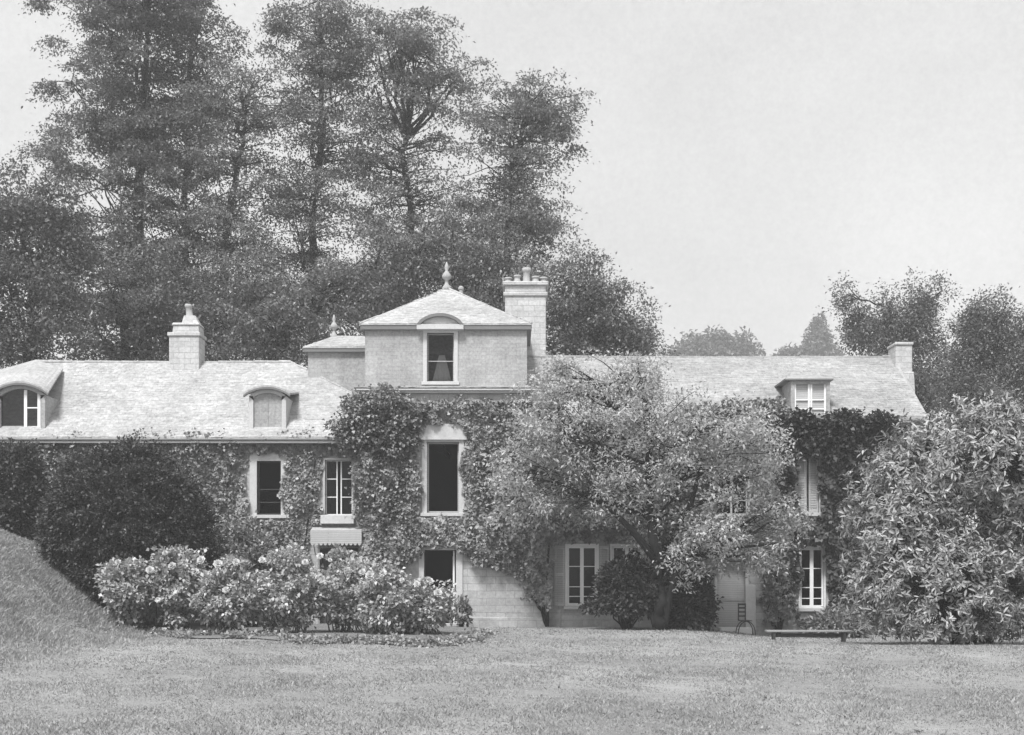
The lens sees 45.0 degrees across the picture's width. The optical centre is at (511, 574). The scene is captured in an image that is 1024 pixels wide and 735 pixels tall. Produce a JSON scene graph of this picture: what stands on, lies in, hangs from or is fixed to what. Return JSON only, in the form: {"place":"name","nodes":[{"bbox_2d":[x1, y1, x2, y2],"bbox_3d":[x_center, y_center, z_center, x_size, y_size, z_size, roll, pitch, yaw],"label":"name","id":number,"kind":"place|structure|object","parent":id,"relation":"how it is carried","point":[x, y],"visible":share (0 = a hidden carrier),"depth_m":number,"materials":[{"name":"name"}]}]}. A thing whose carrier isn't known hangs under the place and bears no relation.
{"place":"outdoors","nodes":[
{"label":"outdoors","id":0,"kind":"place"},
{"bbox_2d":[0,551,1023,734],"bbox_3d":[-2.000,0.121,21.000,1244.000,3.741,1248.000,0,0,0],"label":"lawn","id":1,"kind":"structure","parent":0,"point":[672,686],"depth_m":19.07,"materials":[{"name":"grey plant"}]},
{"bbox_2d":[0,437,64,543],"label":"evergreen shrub","id":2,"kind":"object","parent":1,"relation":"on","point":[23,486],"visible":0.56,"depth_m":38.81,"materials":[{"name":"black plant"}]},
{"bbox_2d":[0,152,125,368],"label":"bushy tree","id":3,"kind":"object","parent":1,"relation":"on","point":[24,218],"visible":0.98,"depth_m":49.41,"materials":[{"name":"grey plant"}]},
{"bbox_2d":[0,528,172,668],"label":"bank grass","id":4,"kind":"structure","parent":1,"relation":"on","point":[16,561],"depth_m":31.50,"materials":[{"name":"grey plant"}]},
{"bbox_2d":[27,430,223,615],"bbox_3d":[-11.456,-1.373,36.994,5.768,5.790,5.862,0,0,0],"label":"round shrub","id":5,"kind":"object","parent":1,"relation":"on","point":[157,485],"visible":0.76,"depth_m":35.28,"materials":[{"name":"black plant"}]},
{"bbox_2d":[1,0,255,360],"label":"tall tree","id":6,"kind":"object","parent":1,"relation":"on","point":[106,127],"visible":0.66,"depth_m":57.07,"materials":[{"name":"grey plant"}]},
{"bbox_2d":[42,233,273,360],"bbox_3d":[-15.178,-6.682,53.497,10.743,16.313,6.436,0,0,0],"label":"bushy tree","id":7,"kind":"object","parent":1,"relation":"on","point":[154,301],"visible":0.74,"depth_m":53.24,"materials":[{"name":"grey plant"}]},
{"bbox_2d":[89,0,292,360],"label":"tall tree","id":8,"kind":"object","parent":1,"relation":"on","point":[195,66],"visible":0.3,"depth_m":58.90,"materials":[{"name":"grey plant"}]},
{"bbox_2d":[137,53,326,364],"bbox_3d":[-12.657,-11.156,56.553,9.133,25.613,8.206,0,0,0],"label":"tall tree","id":9,"kind":"object","parent":1,"relation":"on","point":[255,120],"visible":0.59,"depth_m":56.28,"materials":[{"name":"grey plant"}]},
{"bbox_2d":[61,568,480,645],"bbox_3d":[-7.758,0.738,40.303,12.470,1.913,23.960,0,0,-14],"label":"soil bed","id":10,"kind":"object","parent":1,"relation":"on","point":[321,629],"visible":0.23,"depth_m":35.53,"materials":[{"name":"grey soil"}]},
{"bbox_2d":[92,555,161,628],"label":"rose bush","id":11,"kind":"object","parent":10,"relation":"on","point":[124,583],"visible":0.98,"depth_m":33.94,"materials":[{"name":"grey plant"}]},
{"bbox_2d":[143,544,212,630],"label":"rose bush","id":12,"kind":"object","parent":10,"relation":"on","point":[176,564],"visible":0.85,"depth_m":34.34,"materials":[{"name":"grey plant"}]},
{"bbox_2d":[184,551,271,633],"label":"rose bush","id":13,"kind":"object","parent":10,"relation":"on","point":[221,599],"visible":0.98,"depth_m":33.56,"materials":[{"name":"grey plant"}]},
{"bbox_2d":[200,509,285,626],"bbox_3d":[-8.623,-0.053,39.062,3.184,4.064,2.812,0,0,22],"label":"leafy shrub","id":14,"kind":"object","parent":10,"relation":"on","point":[245,535],"visible":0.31,"depth_m":38.48,"materials":[{"name":"grey plant"}]},
{"bbox_2d":[245,539,331,632],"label":"rose bush","id":15,"kind":"object","parent":10,"relation":"on","point":[293,603],"visible":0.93,"depth_m":34.16,"materials":[{"name":"grey plant"}]},
{"bbox_2d":[124,619,502,647],"bbox_3d":[-5.910,1.470,32.660,10.915,0.744,6.816,0,0,5],"label":"ground cover","id":16,"kind":"object","parent":10,"relation":"on","point":[453,639],"visible":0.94,"depth_m":31.09,"materials":[{"name":"grey plant"}]},
{"bbox_2d":[305,543,370,632],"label":"rose bush","id":17,"kind":"object","parent":10,"relation":"on","point":[348,574],"visible":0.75,"depth_m":34.42,"materials":[{"name":"grey plant"}]},
{"bbox_2d":[351,555,418,634],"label":"rose bush","id":18,"kind":"object","parent":10,"relation":"on","point":[380,612],"visible":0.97,"depth_m":33.63,"materials":[{"name":"grey plant"}]},
{"bbox_2d":[394,574,461,634],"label":"rose bush","id":19,"kind":"object","parent":10,"relation":"on","point":[428,610],"visible":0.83,"depth_m":34.01,"materials":[{"name":"grey plant"}]},
{"bbox_2d":[448,593,475,626],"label":"plant","id":20,"kind":"object","parent":10,"relation":"on","point":[464,608],"visible":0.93,"depth_m":39.55,"materials":[{"name":"grey plant"}]},
{"bbox_2d":[183,221,427,367],"bbox_3d":[-8.752,-6.570,53.109,10.759,17.024,6.192,0,0,0],"label":"bushy tree","id":21,"kind":"object","parent":1,"relation":"on","point":[285,311],"visible":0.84,"depth_m":52.73,"materials":[{"name":"grey plant"}]},
{"bbox_2d":[205,0,406,367],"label":"tall tree","id":22,"kind":"object","parent":1,"relation":"on","point":[288,196],"visible":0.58,"depth_m":58.27,"materials":[{"name":"grey plant"}]},
{"bbox_2d":[317,1,518,335],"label":"tall tree","id":23,"kind":"object","parent":1,"relation":"on","point":[411,41],"visible":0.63,"depth_m":58.91,"materials":[{"name":"grey plant"}]},
{"bbox_2d":[345,200,556,311],"bbox_3d":[-2.367,-6.996,52.960,8.778,17.855,5.598,0,0,12],"label":"bushy tree","id":24,"kind":"object","parent":1,"relation":"on","point":[486,277],"visible":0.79,"depth_m":52.30,"materials":[{"name":"grey plant"}]},
{"bbox_2d":[0,262,928,634],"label":"country house","id":25,"kind":"structure","parent":1,"relation":"on","point":[490,352],"depth_m":41.50,"materials":[{"name":"stone"}]},
{"bbox_2d":[33,424,344,596],"bbox_3d":[-10.649,-1.575,40.814,10.717,6.776,1.258,0,0,0],"label":"ivy","id":26,"kind":"object","parent":25,"relation":"attached to","point":[228,464],"visible":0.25,"depth_m":40.85,"materials":[{"name":"grey plant"}]},
{"bbox_2d":[247,452,288,517],"bbox_3d":[-8.061,-2.975,41.035,1.376,2.189,0.330,0,0,0],"label":"window","id":27,"kind":"structure","parent":25,"relation":"in","point":[272,457],"depth_m":40.96,"materials":[{"name":"stone"}]},
{"bbox_2d":[323,458,353,514],"bbox_3d":[-5.755,-2.933,41.080,0.996,1.884,0.239,0,0,0],"label":"window","id":28,"kind":"structure","parent":25,"relation":"in","point":[327,459],"depth_m":41.14,"materials":[{"name":"wood"}]},
{"bbox_2d":[318,546,358,623],"bbox_3d":[-5.739,0.417,41.113,1.401,2.766,0.294,0,0,0],"label":"doorway","id":29,"kind":"structure","parent":25,"relation":"in","point":[324,550],"depth_m":41.20,"materials":[{"name":"grey paint"}]},
{"bbox_2d":[322,382,426,596],"bbox_3d":[-4.442,-2.244,40.270,3.514,8.104,1.897,0,0,0],"label":"creeper","id":30,"kind":"object","parent":25,"relation":"attached to","point":[377,429],"visible":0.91,"depth_m":40.24,"materials":[{"name":"grey plant"}]},
{"bbox_2d":[417,313,463,384],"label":"window","id":31,"kind":"structure","parent":25,"relation":"in","point":[435,329],"depth_m":41.37,"materials":[{"name":"stone"}]},
{"bbox_2d":[419,546,462,625],"bbox_3d":[-2.340,0.459,40.800,1.701,2.881,1.500,0,0,0],"label":"doorway","id":32,"kind":"structure","parent":25,"relation":"in","point":[457,557],"depth_m":40.55,"materials":[{"name":"stone"}]},
{"bbox_2d":[433,355,450,380],"bbox_3d":[-2.371,-6.970,41.796,0.660,0.923,0.058,0,0,0],"label":"lampshade","id":33,"kind":"object","parent":25,"relation":"hanging from","point":[441,373],"visible":0.89,"depth_m":41.78,"materials":[{"name":"grey fabric"}]},
{"bbox_2d":[419,424,466,515],"bbox_3d":[-2.267,-3.438,40.635,1.591,3.022,0.330,0,0,0],"label":"window","id":34,"kind":"structure","parent":25,"relation":"in","point":[443,434],"depth_m":40.56,"materials":[{"name":"stone"}]},
{"bbox_2d":[412,392,571,626],"bbox_3d":[-0.661,-2.080,40.411,5.242,7.796,1.197,0,0,0],"label":"creeper","id":35,"kind":"object","parent":25,"relation":"attached to","point":[476,539],"visible":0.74,"depth_m":40.36,"materials":[{"name":"grey plant"}]},
{"bbox_2d":[554,544,608,608],"bbox_3d":[2.307,0.052,40.995,1.805,2.172,0.250,0,0,0],"label":"french window","id":36,"kind":"structure","parent":25,"relation":"in","point":[561,556],"depth_m":40.96,"materials":[{"name":"white paint"}]},
{"bbox_2d":[610,544,654,606],"bbox_3d":[3.970,0.052,40.995,1.525,2.172,0.250,0,0,0],"label":"french window","id":37,"kind":"structure","parent":25,"relation":"in","point":[612,546],"depth_m":40.96,"materials":[{"name":"white paint"}]},
{"bbox_2d":[559,394,804,632],"bbox_3d":[5.388,-1.943,40.752,8.817,8.066,1.587,0,0,0],"label":"creeper","id":38,"kind":"object","parent":25,"relation":"attached to","point":[777,608],"visible":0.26,"depth_m":40.77,"materials":[{"name":"grey plant"}]},
{"bbox_2d":[713,460,751,517],"bbox_3d":[7.298,-2.850,41.035,1.281,1.940,0.330,0,0,0],"label":"window","id":39,"kind":"structure","parent":25,"relation":"in","point":[715,506],"depth_m":41.14,"materials":[{"name":"paint"}]},
{"bbox_2d":[714,557,755,633],"bbox_3d":[7.390,0.791,40.710,1.359,2.818,0.820,0,0,0],"label":"doorway","id":40,"kind":"structure","parent":25,"relation":"in","point":[735,591],"depth_m":41.06,"materials":[{"name":"wood"}]},
{"bbox_2d":[795,457,822,515],"bbox_3d":[9.802,-3.037,41.065,0.943,2.181,0.390,0,0,0],"label":"window","id":41,"kind":"structure","parent":25,"relation":"in","point":[813,478],"depth_m":41.04,"materials":[{"name":"wood"}]},
{"bbox_2d":[797,546,825,610],"bbox_3d":[9.951,0.125,40.995,0.996,2.160,0.250,0,0,0],"label":"french window","id":42,"kind":"structure","parent":25,"relation":"in","point":[810,607],"depth_m":41.05,"materials":[{"name":"white paint"}]},
{"bbox_2d":[761,405,912,626],"bbox_3d":[10.669,-1.791,40.655,5.192,7.806,1.786,0,0,0],"label":"ivy","id":43,"kind":"object","parent":25,"relation":"attached to","point":[833,443],"visible":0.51,"depth_m":40.54,"materials":[{"name":"black plant"}]},
{"bbox_2d":[417,66,600,353],"bbox_3d":[-0.326,-10.918,58.453,9.051,25.743,8.163,0,0,0],"label":"tall tree","id":44,"kind":"object","parent":1,"relation":"on","point":[531,219],"visible":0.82,"depth_m":57.64,"materials":[{"name":"grey plant"}]},
{"bbox_2d":[535,232,680,355],"bbox_3d":[3.830,-6.681,55.864,7.701,17.215,5.763,0,0,0],"label":"round tree","id":45,"kind":"object","parent":1,"relation":"on","point":[591,324],"visible":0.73,"depth_m":54.89,"materials":[{"name":"grey plant"}]},
{"bbox_2d":[577,551,666,629],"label":"leafy shrub","id":46,"kind":"object","parent":1,"relation":"on","point":[614,578],"visible":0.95,"depth_m":37.97,"materials":[{"name":"grey plant"}]},
{"bbox_2d":[462,345,818,629],"bbox_3d":[3.941,-2.875,37.750,10.946,9.115,5.871,0,0,0],"label":"garden tree","id":47,"kind":"object","parent":1,"relation":"on","point":[665,554],"visible":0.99,"depth_m":37.56,"materials":[{"name":"grey plant"}]},
{"bbox_2d":[663,562,723,630],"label":"leafy shrub","id":48,"kind":"object","parent":1,"relation":"on","point":[692,611],"visible":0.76,"depth_m":38.27,"materials":[{"name":"black plant"}]},
{"bbox_2d":[662,324,765,355],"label":"distant tree","id":49,"kind":"object","parent":1,"relation":"on","point":[718,342],"visible":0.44,"depth_m":228.64,"materials":[{"name":"grey plant"}]},
{"bbox_2d":[736,603,755,634],"bbox_3d":[7.370,1.397,39.000,0.570,1.001,0.440,0,0,0],"label":"garden chair","id":50,"kind":"object","parent":1,"relation":"on","point":[745,620],"visible":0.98,"depth_m":39.18,"materials":[{"name":"black metal"}]},
{"bbox_2d":[770,311,844,355],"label":"distant conifer","id":51,"kind":"object","parent":1,"relation":"on","point":[818,341],"visible":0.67,"depth_m":229.11,"materials":[{"name":"grey plant"}]},
{"bbox_2d":[765,630,852,641],"bbox_3d":[8.276,1.739,34.500,2.373,0.400,0.340,0,0,0],"label":"plank bench","id":52,"kind":"object","parent":1,"relation":"on","point":[774,634],"visible":0.92,"depth_m":34.48,"materials":[{"name":"grey wood"}]},
{"bbox_2d":[799,603,876,637],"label":"plant","id":53,"kind":"object","parent":1,"relation":"on","point":[824,619],"visible":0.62,"depth_m":39.02,"materials":[{"name":"grey plant"}]},
{"bbox_2d":[819,266,968,435],"bbox_3d":[19.904,-6.689,62.995,8.260,17.829,6.432,0,0,0],"label":"leafy tree","id":54,"kind":"object","parent":1,"relation":"on","point":[921,317],"visible":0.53,"depth_m":62.42,"materials":[{"name":"grey plant"}]},
{"bbox_2d":[831,382,1023,644],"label":"magnolia bush","id":55,"kind":"object","parent":1,"relation":"on","point":[939,481],"visible":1,"depth_m":30.55,"materials":[{"name":"grey plant"}]},
{"bbox_2d":[919,282,1023,615],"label":"leafy tree","id":56,"kind":"object","parent":1,"relation":"on","point":[977,371],"visible":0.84,"depth_m":58.46,"materials":[{"name":"grey plant"}]},
{"bbox_2d":[0,0,1023,570],"label":"sky","id":57,"kind":"structure","parent":0,"point":[751,154],"materials":[{"name":"white"}]}
]}

